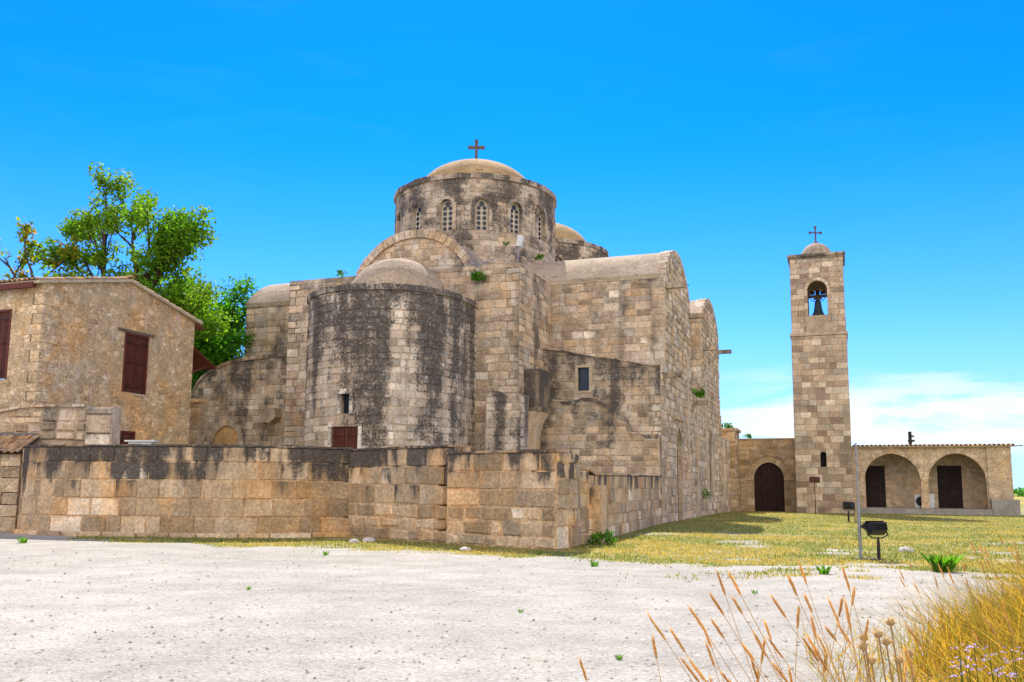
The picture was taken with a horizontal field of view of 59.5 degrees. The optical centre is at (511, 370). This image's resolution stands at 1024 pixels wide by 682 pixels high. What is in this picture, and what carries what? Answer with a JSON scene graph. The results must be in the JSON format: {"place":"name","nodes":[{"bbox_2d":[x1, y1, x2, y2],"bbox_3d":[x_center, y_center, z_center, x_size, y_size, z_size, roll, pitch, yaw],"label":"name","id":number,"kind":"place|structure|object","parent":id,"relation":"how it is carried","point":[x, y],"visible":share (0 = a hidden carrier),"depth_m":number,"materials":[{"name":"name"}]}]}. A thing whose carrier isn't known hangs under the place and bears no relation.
{"place":"outdoors","nodes":[
{"label":"outdoors","id":0,"kind":"place"},
{"bbox_2d":[124,440,158,443],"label":"stone slab","id":1,"kind":"structure","parent":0,"point":[141,441],"depth_m":28.90,"materials":[{"name":"white paint"}]},
{"bbox_2d":[0,493,1023,681],"bbox_3d":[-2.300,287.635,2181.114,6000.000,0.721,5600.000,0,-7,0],"label":"ground","id":2,"kind":"structure","parent":0,"point":[466,569],"depth_m":11.84,"materials":[{"name":"gravel"}]},
{"bbox_2d":[0,434,39,531],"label":"tiled shed","id":3,"kind":"structure","parent":2,"relation":"on","point":[11,449],"depth_m":30.71,"materials":[{"name":"stone"}]},
{"bbox_2d":[17,536,27,542],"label":"weed","id":4,"kind":"object","parent":2,"relation":"on","point":[23,540],"visible":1,"depth_m":24.63,"materials":[{"name":"green plant"}]},
{"bbox_2d":[0,216,85,279],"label":"tree","id":5,"kind":"object","parent":2,"relation":"on","point":[26,229],"visible":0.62,"depth_m":49.37,"materials":[{"name":"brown plant"}]},
{"bbox_2d":[0,265,97,279],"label":"tree","id":6,"kind":"object","parent":2,"relation":"on","point":[57,275],"visible":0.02,"depth_m":44.84,"materials":[{"name":"green plant"}]},
{"bbox_2d":[0,404,121,504],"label":"ruined wall","id":7,"kind":"structure","parent":2,"relation":"on","point":[54,424],"depth_m":31.96,"materials":[{"name":"grey stone"}]},
{"bbox_2d":[18,161,139,276],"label":"tree","id":8,"kind":"object","parent":2,"relation":"on","point":[83,227],"visible":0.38,"depth_m":51.27,"materials":[{"name":"green plant"}]},
{"bbox_2d":[0,275,215,443],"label":"stone house","id":9,"kind":"structure","parent":2,"relation":"on","point":[125,344],"depth_m":35.92,"materials":[{"name":"beige stone"}]},
{"bbox_2d":[86,187,237,347],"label":"tree","id":10,"kind":"object","parent":2,"relation":"on","point":[180,236],"visible":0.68,"depth_m":48.18,"materials":[{"name":"green plant"}]},
{"bbox_2d":[188,399,207,444],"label":"link wall","id":11,"kind":"structure","parent":2,"relation":"on","point":[197,421],"depth_m":46.33,"materials":[{"name":"stone"}]},
{"bbox_2d":[163,278,254,390],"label":"tree","id":12,"kind":"object","parent":2,"relation":"on","point":[212,350],"visible":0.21,"depth_m":51.59,"materials":[{"name":"green plant"}]},
{"bbox_2d":[166,263,258,394],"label":"tree","id":13,"kind":"object","parent":2,"relation":"on","point":[229,299],"visible":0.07,"depth_m":55.94,"materials":[{"name":"green plant"}]},
{"bbox_2d":[11,444,580,549],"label":"enclosure wall","id":14,"kind":"structure","parent":2,"relation":"on","point":[465,495],"depth_m":28.34,"materials":[{"name":"stone"}]},
{"bbox_2d":[362,537,375,542],"bbox_3d":[-4.189,4.982,26.240,0.381,0.235,0.274,3,-8,-22],"label":"rock","id":15,"kind":"object","parent":2,"relation":"on","point":[368,539],"visible":0.62,"depth_m":26.16,"materials":[{"name":"stone"}]},
{"bbox_2d":[191,139,731,523],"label":"church","id":16,"kind":"structure","parent":2,"relation":"on","point":[597,358],"depth_m":44.88,"materials":[{"name":"stone"}]},
{"bbox_2d":[336,269,348,277],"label":"wall plant","id":17,"kind":"object","parent":16,"relation":"attached to","point":[339,271],"depth_m":45.82,"materials":[{"name":"green plant"}]},
{"bbox_2d":[470,269,487,280],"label":"wall plant","id":18,"kind":"object","parent":16,"relation":"attached to","point":[475,276],"depth_m":42.98,"materials":[{"name":"green plant"}]},
{"bbox_2d":[516,235,524,261],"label":"roof lamp","id":19,"kind":"object","parent":16,"relation":"on","point":[520,241],"visible":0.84,"depth_m":43.49,"materials":[{"name":"metal"}]},
{"bbox_2d":[471,247,515,265],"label":"stay wire","id":20,"kind":"object","parent":19,"relation":"attached to","point":[493,259],"visible":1,"depth_m":43.68,"materials":[{"name":"metal"}]},
{"bbox_2d":[534,253,544,259],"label":"wall plant","id":21,"kind":"object","parent":16,"relation":"attached to","point":[540,257],"depth_m":48.61,"materials":[{"name":"green plant"}]},
{"bbox_2d":[691,387,705,397],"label":"wall plant","id":22,"kind":"object","parent":16,"relation":"attached to","point":[701,394],"depth_m":52.43,"materials":[{"name":"green plant"}]},
{"bbox_2d":[702,488,710,498],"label":"wall plant","id":23,"kind":"object","parent":16,"relation":"attached to","point":[706,494],"depth_m":54.59,"materials":[{"name":"green plant"}]},
{"bbox_2d":[460,547,470,551],"bbox_3d":[-1.196,4.576,22.927,0.247,0.169,0.214,-5,-9,35],"label":"rock","id":24,"kind":"object","parent":2,"relation":"on","point":[464,548],"visible":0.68,"depth_m":22.87,"materials":[{"name":"stone"}]},
{"bbox_2d":[0,550,986,681],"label":"pebbles","id":25,"kind":"object","parent":2,"relation":"on","point":[362,667],"visible":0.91,"depth_m":10.48,"materials":[{"name":"stone"}]},
{"bbox_2d":[579,656,586,680],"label":"grass stalk","id":26,"kind":"object","parent":2,"relation":"on","point":[583,669],"depth_m":2.60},
{"bbox_2d":[590,560,598,566],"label":"weed","id":27,"kind":"object","parent":2,"relation":"on","point":[593,564],"visible":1,"depth_m":18.71,"materials":[{"name":"green plant"}]},
{"bbox_2d":[586,529,616,544],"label":"bush","id":28,"kind":"object","parent":2,"relation":"on","point":[607,535],"depth_m":25.71,"materials":[{"name":"green plant"}]},
{"bbox_2d":[579,469,662,545],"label":"wall","id":29,"kind":"structure","parent":2,"relation":"on","point":[620,504],"depth_m":30.98,"materials":[{"name":"stone"}]},
{"bbox_2d":[651,633,660,680],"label":"grass stalk","id":30,"kind":"object","parent":2,"relation":"on","point":[654,647],"depth_m":2.32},
{"bbox_2d":[647,612,692,681],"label":"grass stalk","id":31,"kind":"object","parent":2,"relation":"on","point":[658,630],"depth_m":2.55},
{"bbox_2d":[669,628,703,681],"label":"grass stalk","id":32,"kind":"object","parent":2,"relation":"on","point":[677,640],"depth_m":2.52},
{"bbox_2d":[678,655,699,681],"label":"grass stalk","id":33,"kind":"object","parent":2,"relation":"on","point":[690,670],"depth_m":2.52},
{"bbox_2d":[686,656,706,681],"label":"grass stalk","id":34,"kind":"object","parent":2,"relation":"on","point":[698,671],"depth_m":2.27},
{"bbox_2d":[705,641,719,681],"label":"grass stalk","id":35,"kind":"object","parent":2,"relation":"on","point":[710,654],"depth_m":2.68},
{"bbox_2d":[702,624,723,681],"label":"grass stalk","id":36,"kind":"object","parent":2,"relation":"on","point":[709,641],"depth_m":2.69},
{"bbox_2d":[688,604,737,681],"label":"grass stalk","id":37,"kind":"object","parent":2,"relation":"on","point":[697,619],"depth_m":2.31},
{"bbox_2d":[721,437,730,512],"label":"boundary wall","id":38,"kind":"structure","parent":2,"relation":"on","point":[726,485],"depth_m":65.55,"materials":[{"name":"stone"}]},
{"bbox_2d":[710,617,750,680],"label":"grass stalk","id":39,"kind":"object","parent":2,"relation":"on","point":[717,628],"depth_m":2.38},
{"bbox_2d":[716,569,754,681],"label":"grass stalk","id":40,"kind":"object","parent":2,"relation":"on","point":[722,586],"depth_m":2.73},
{"bbox_2d":[709,592,764,681],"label":"grass stalk","id":41,"kind":"object","parent":2,"relation":"on","point":[717,605],"depth_m":2.37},
{"bbox_2d":[726,569,780,671],"bbox_3d":[0.804,1.032,2.329,0.491,1.020,0.011,1,-8,-7],"label":"grass stalk","id":42,"kind":"object","parent":2,"relation":"on","point":[734,583],"depth_m":2.36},
{"bbox_2d":[740,642,769,681],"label":"grass stalk","id":43,"kind":"object","parent":2,"relation":"on","point":[749,653],"depth_m":2.44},
{"bbox_2d":[751,660,758,681],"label":"grass stalk","id":44,"kind":"object","parent":2,"relation":"on","point":[755,672],"depth_m":2.67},
{"bbox_2d":[731,596,782,681],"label":"grass stalk","id":45,"kind":"object","parent":2,"relation":"on","point":[737,605],"depth_m":2.66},
{"bbox_2d":[759,636,765,679],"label":"grass stalk","id":46,"kind":"object","parent":2,"relation":"on","point":[762,656],"depth_m":2.70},
{"bbox_2d":[752,631,780,681],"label":"grass stalk","id":47,"kind":"object","parent":2,"relation":"on","point":[760,644],"depth_m":2.30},
{"bbox_2d":[739,438,796,511],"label":"gate wall","id":48,"kind":"structure","parent":2,"relation":"on","point":[767,474],"depth_m":69.91,"materials":[{"name":"stone"}]},
{"bbox_2d":[763,620,782,673],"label":"grass stalk","id":49,"kind":"object","parent":2,"relation":"on","point":[767,629],"depth_m":2.80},
{"bbox_2d":[771,662,787,681],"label":"grass stalk","id":50,"kind":"object","parent":2,"relation":"on","point":[780,673],"depth_m":2.34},
{"bbox_2d":[766,637,800,681],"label":"grass stalk","id":51,"kind":"object","parent":2,"relation":"on","point":[775,648],"depth_m":2.76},
{"bbox_2d":[788,664,792,681],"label":"grass stalk","id":52,"kind":"object","parent":2,"relation":"on","point":[790,676],"depth_m":2.44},
{"bbox_2d":[768,591,825,679],"bbox_3d":[1.027,1.124,2.580,0.596,0.966,0.011,2,-8,-12],"label":"grass stalk","id":53,"kind":"object","parent":2,"relation":"on","point":[779,608],"depth_m":2.58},
{"bbox_2d":[795,605,799,681],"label":"grass stalk","id":54,"kind":"object","parent":2,"relation":"on","point":[797,616],"depth_m":2.30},
{"bbox_2d":[785,572,834,680],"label":"grass stalk","id":55,"kind":"object","parent":2,"relation":"on","point":[792,585],"depth_m":2.35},
{"bbox_2d":[809,477,819,513],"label":"sign post","id":56,"kind":"object","parent":2,"relation":"on","point":[814,480],"visible":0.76,"depth_m":60.51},
{"bbox_2d":[800,634,832,681],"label":"grass stalk","id":57,"kind":"object","parent":2,"relation":"on","point":[811,650],"depth_m":2.48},
{"bbox_2d":[810,615,824,680],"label":"grass stalk","id":58,"kind":"object","parent":2,"relation":"on","point":[813,624],"depth_m":2.49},
{"bbox_2d":[798,561,838,681],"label":"grass stalk","id":59,"kind":"object","parent":2,"relation":"on","point":[803,575],"depth_m":2.84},
{"bbox_2d":[804,632,833,679],"bbox_3d":[1.043,1.150,2.477,0.480,0.850,0.011,2,-8,-11],"label":"grass stalk","id":60,"kind":"object","parent":2,"relation":"on","point":[810,640],"depth_m":2.48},
{"bbox_2d":[787,226,853,513],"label":"bell tower","id":61,"kind":"structure","parent":2,"relation":"on","point":[822,420],"depth_m":66.28,"materials":[{"name":"grey stone"}]},
{"bbox_2d":[808,290,826,314],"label":"bell","id":62,"kind":"object","parent":61,"relation":"hanging from","point":[817,297],"visible":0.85,"depth_m":68.83,"materials":[{"name":"brown metal"}]},
{"bbox_2d":[803,592,840,681],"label":"grass stalk","id":63,"kind":"object","parent":2,"relation":"on","point":[808,603],"depth_m":2.58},
{"bbox_2d":[813,646,833,680],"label":"grass stalk","id":64,"kind":"object","parent":2,"relation":"on","point":[820,658],"depth_m":2.41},
{"bbox_2d":[814,564,832,573],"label":"weed","id":65,"kind":"object","parent":2,"relation":"on","point":[823,571],"visible":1,"depth_m":17.29,"materials":[{"name":"green plant"}]},
{"bbox_2d":[822,650,828,681],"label":"grass stalk","id":66,"kind":"object","parent":2,"relation":"on","point":[826,655],"depth_m":2.41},
{"bbox_2d":[817,633,841,681],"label":"grass stalk","id":67,"kind":"object","parent":2,"relation":"on","point":[821,643],"depth_m":2.69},
{"bbox_2d":[826,596,843,681],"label":"grass stalk","id":68,"kind":"object","parent":2,"relation":"on","point":[840,607],"depth_m":2.56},
{"bbox_2d":[827,597,863,681],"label":"grass stalk","id":69,"kind":"object","parent":2,"relation":"on","point":[832,609],"depth_m":2.69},
{"bbox_2d":[823,623,868,681],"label":"grass stalk","id":70,"kind":"object","parent":2,"relation":"on","point":[827,629],"depth_m":2.54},
{"bbox_2d":[841,585,855,679],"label":"grass stalk","id":71,"kind":"object","parent":2,"relation":"on","point":[853,596],"depth_m":2.58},
{"bbox_2d":[842,502,856,521],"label":"floodlight","id":72,"kind":"object","parent":2,"relation":"on","point":[848,506],"visible":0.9,"depth_m":46.39,"materials":[{"name":"black metal"}]},
{"bbox_2d":[844,598,858,679],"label":"grass stalk","id":73,"kind":"object","parent":2,"relation":"on","point":[847,615],"depth_m":2.35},
{"bbox_2d":[844,604,860,681],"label":"grass stalk","id":74,"kind":"object","parent":2,"relation":"on","point":[853,644],"depth_m":2.72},
{"bbox_2d":[835,621,874,681],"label":"grass stalk","id":75,"kind":"object","parent":2,"relation":"on","point":[845,635],"depth_m":2.52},
{"bbox_2d":[841,563,874,680],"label":"grass stalk","id":76,"kind":"object","parent":2,"relation":"on","point":[846,577],"depth_m":2.76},
{"bbox_2d":[854,640,869,681],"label":"dry thistle","id":77,"kind":"object","parent":2,"relation":"on","point":[860,646],"visible":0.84,"depth_m":3.19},
{"bbox_2d":[854,631,870,681],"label":"dry thistle","id":78,"kind":"object","parent":2,"relation":"on","point":[861,637],"visible":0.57,"depth_m":3.19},
{"bbox_2d":[852,443,874,559],"bbox_3d":[8.306,3.111,21.396,0.480,2.770,0.300,0,-7,0],"label":"metal pole","id":79,"kind":"object","parent":2,"relation":"on","point":[859,529],"visible":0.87,"depth_m":21.32,"materials":[{"name":"metal"}]},
{"bbox_2d":[857,619,869,680],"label":"grass stalk","id":80,"kind":"object","parent":2,"relation":"on","point":[866,628],"depth_m":2.66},
{"bbox_2d":[865,654,876,681],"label":"dry thistle","id":81,"kind":"object","parent":2,"relation":"on","point":[872,660],"visible":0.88,"depth_m":3.19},
{"bbox_2d":[860,521,887,559],"bbox_3d":[8.556,4.004,21.029,0.524,0.960,0.492,2,-8,-12],"label":"floodlight","id":82,"kind":"object","parent":2,"relation":"on","point":[875,527],"visible":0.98,"depth_m":20.93,"materials":[{"name":"black metal"}]},
{"bbox_2d":[871,628,887,681],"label":"dry thistle","id":83,"kind":"object","parent":2,"relation":"on","point":[878,634],"visible":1,"depth_m":3.20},
{"bbox_2d":[882,635,894,681],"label":"dry thistle","id":84,"kind":"object","parent":2,"relation":"on","point":[886,642],"visible":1,"depth_m":3.19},
{"bbox_2d":[883,615,899,681],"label":"dry thistle","id":85,"kind":"object","parent":2,"relation":"on","point":[890,621],"visible":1,"depth_m":3.20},
{"bbox_2d":[893,652,905,681],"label":"dry thistle","id":86,"kind":"object","parent":2,"relation":"on","point":[899,660],"visible":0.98,"depth_m":3.19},
{"bbox_2d":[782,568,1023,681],"bbox_3d":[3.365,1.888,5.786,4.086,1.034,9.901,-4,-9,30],"label":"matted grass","id":87,"kind":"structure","parent":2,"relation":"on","point":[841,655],"depth_m":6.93,"materials":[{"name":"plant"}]},
{"bbox_2d":[903,658,906,681],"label":"grass stalk","id":88,"kind":"object","parent":2,"relation":"on","point":[905,674],"depth_m":2.37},
{"bbox_2d":[898,546,913,552],"bbox_3d":[10.507,4.797,23.893,0.414,0.255,0.319,-3,-8,22],"label":"rock","id":89,"kind":"object","parent":2,"relation":"on","point":[905,549],"visible":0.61,"depth_m":23.79,"materials":[{"name":"stone"}]},
{"bbox_2d":[901,648,914,681],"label":"dry thistle","id":90,"kind":"object","parent":2,"relation":"on","point":[909,651],"visible":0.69,"depth_m":3.19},
{"bbox_2d":[903,645,918,681],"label":"grass stalk","id":91,"kind":"object","parent":2,"relation":"on","point":[908,658],"depth_m":2.30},
{"bbox_2d":[898,567,938,672],"bbox_3d":[3.131,1.918,6.897,0.305,0.822,0.014,1,-8,-8],"label":"grass stalk","id":92,"kind":"object","parent":2,"relation":"on","point":[916,610],"depth_m":6.91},
{"bbox_2d":[904,621,947,681],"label":"grass stalk","id":93,"kind":"object","parent":2,"relation":"on","point":[915,637],"depth_m":2.62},
{"bbox_2d":[851,432,1022,515],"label":"arcade building","id":94,"kind":"structure","parent":2,"relation":"on","point":[965,479],"depth_m":65.96,"materials":[{"name":"stone"}]},
{"bbox_2d":[865,466,885,506],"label":"door","id":95,"kind":"structure","parent":94,"relation":"in","point":[874,475],"depth_m":68.24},
{"bbox_2d":[914,494,934,507],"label":"air conditioner","id":96,"kind":"object","parent":94,"relation":"on","point":[917,498],"visible":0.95,"depth_m":65.06,"materials":[{"name":"white paint"}]},
{"bbox_2d":[937,466,962,507],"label":"door","id":97,"kind":"structure","parent":94,"relation":"in","point":[949,478],"depth_m":66.50,"materials":[{"name":"wood"}]},
{"bbox_2d":[919,552,963,571],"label":"weed","id":98,"kind":"object","parent":2,"relation":"on","point":[950,562],"visible":0.88,"depth_m":17.98,"materials":[{"name":"green plant"}]},
{"bbox_2d":[937,563,981,666],"bbox_3d":[3.059,1.727,6.071,0.326,0.850,0.014,1,-7,-3],"label":"grass stalk","id":99,"kind":"object","parent":2,"relation":"on","point":[951,593],"depth_m":6.10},
{"bbox_2d":[950,646,972,681],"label":"lilac flower","id":100,"kind":"object","parent":2,"relation":"on","point":[960,658],"visible":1,"depth_m":3.77,"materials":[{"name":"purple plant"}]},
{"bbox_2d":[954,656,970,681],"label":"lilac flower","id":101,"kind":"object","parent":2,"relation":"on","point":[966,665],"visible":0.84,"depth_m":4.06,"materials":[{"name":"purple plant"}]},
{"bbox_2d":[915,646,1023,681],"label":"green herbs","id":102,"kind":"object","parent":2,"relation":"on","point":[980,675],"visible":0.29,"depth_m":5.69,"materials":[{"name":"green plant"}]},
{"bbox_2d":[961,643,988,681],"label":"lilac flower","id":103,"kind":"object","parent":2,"relation":"on","point":[975,658],"visible":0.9,"depth_m":3.92,"materials":[{"name":"purple plant"}]},
{"bbox_2d":[970,541,1004,616],"bbox_3d":[3.495,1.645,6.488,0.305,0.841,0.014,0,-8,6],"label":"grass stalk","id":104,"kind":"object","parent":2,"relation":"on","point":[985,573],"depth_m":6.54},
{"bbox_2d":[980,558,1003,664],"bbox_3d":[3.221,1.679,5.995,0.121,0.838,0.014,-1,-8,14],"label":"grass stalk","id":105,"kind":"object","parent":2,"relation":"on","point":[988,589],"depth_m":6.04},
{"bbox_2d":[982,653,1005,681],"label":"lilac flower","id":106,"kind":"object","parent":2,"relation":"on","point":[990,663],"visible":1,"depth_m":3.77,"materials":[{"name":"purple plant"}]},
{"bbox_2d":[983,554,1019,628],"bbox_3d":[3.418,1.639,6.163,0.318,0.741,0.014,1,-7,-2],"label":"grass stalk","id":107,"kind":"object","parent":2,"relation":"on","point":[995,577],"depth_m":6.19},
{"bbox_2d":[986,616,1019,681],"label":"grass stalk","id":108,"kind":"object","parent":2,"relation":"on","point":[993,630],"depth_m":4.19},
{"bbox_2d":[1001,600,1023,681],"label":"grass stalk","id":109,"kind":"object","parent":2,"relation":"on","point":[1010,631],"depth_m":4.48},
{"bbox_2d":[1001,647,1023,681],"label":"lilac flower","id":110,"kind":"object","parent":2,"relation":"on","point":[1011,650],"visible":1,"depth_m":4.06,"materials":[{"name":"purple plant"}]},
{"bbox_2d":[1004,658,1020,681],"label":"lilac flower","id":111,"kind":"object","parent":2,"relation":"on","point":[1015,666],"visible":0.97,"depth_m":3.77,"materials":[{"name":"purple plant"}]},
{"bbox_2d":[1005,614,1023,662],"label":"grass stalk","id":112,"kind":"object","parent":2,"relation":"on","point":[1008,624],"depth_m":4.31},
{"bbox_2d":[1013,487,1023,496],"bbox_3d":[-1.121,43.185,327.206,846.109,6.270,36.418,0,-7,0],"label":"treeline","id":113,"kind":"object","parent":2,"relation":"on","point":[1020,492],"visible":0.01,"depth_m":313.83,"materials":[{"name":"green plant"}]},
{"bbox_2d":[0,0,1023,491],"label":"sky","id":114,"kind":"structure","parent":0,"point":[718,134],"materials":[{"name":"blue"}]},
{"bbox_2d":[65,511,1023,582],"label":"grass","id":115,"kind":"structure","parent":0,"point":[784,557],"depth_m":26.20,"materials":[{"name":"plant"}]},
{"bbox_2d":[721,428,740,511],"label":"stone pier","id":116,"kind":"structure","parent":0,"point":[731,435],"depth_m":68.09,"materials":[{"name":"stone"}]},
{"bbox_2d":[722,423,733,427],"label":"wall plant","id":117,"kind":"object","parent":116,"relation":"on","point":[728,425],"depth_m":69.31,"materials":[{"name":"green plant"}]},
{"bbox_2d":[758,542,1023,681],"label":"dry grass","id":118,"kind":"structure","parent":0,"point":[957,636],"depth_m":6.65,"materials":[{"name":"plant"}]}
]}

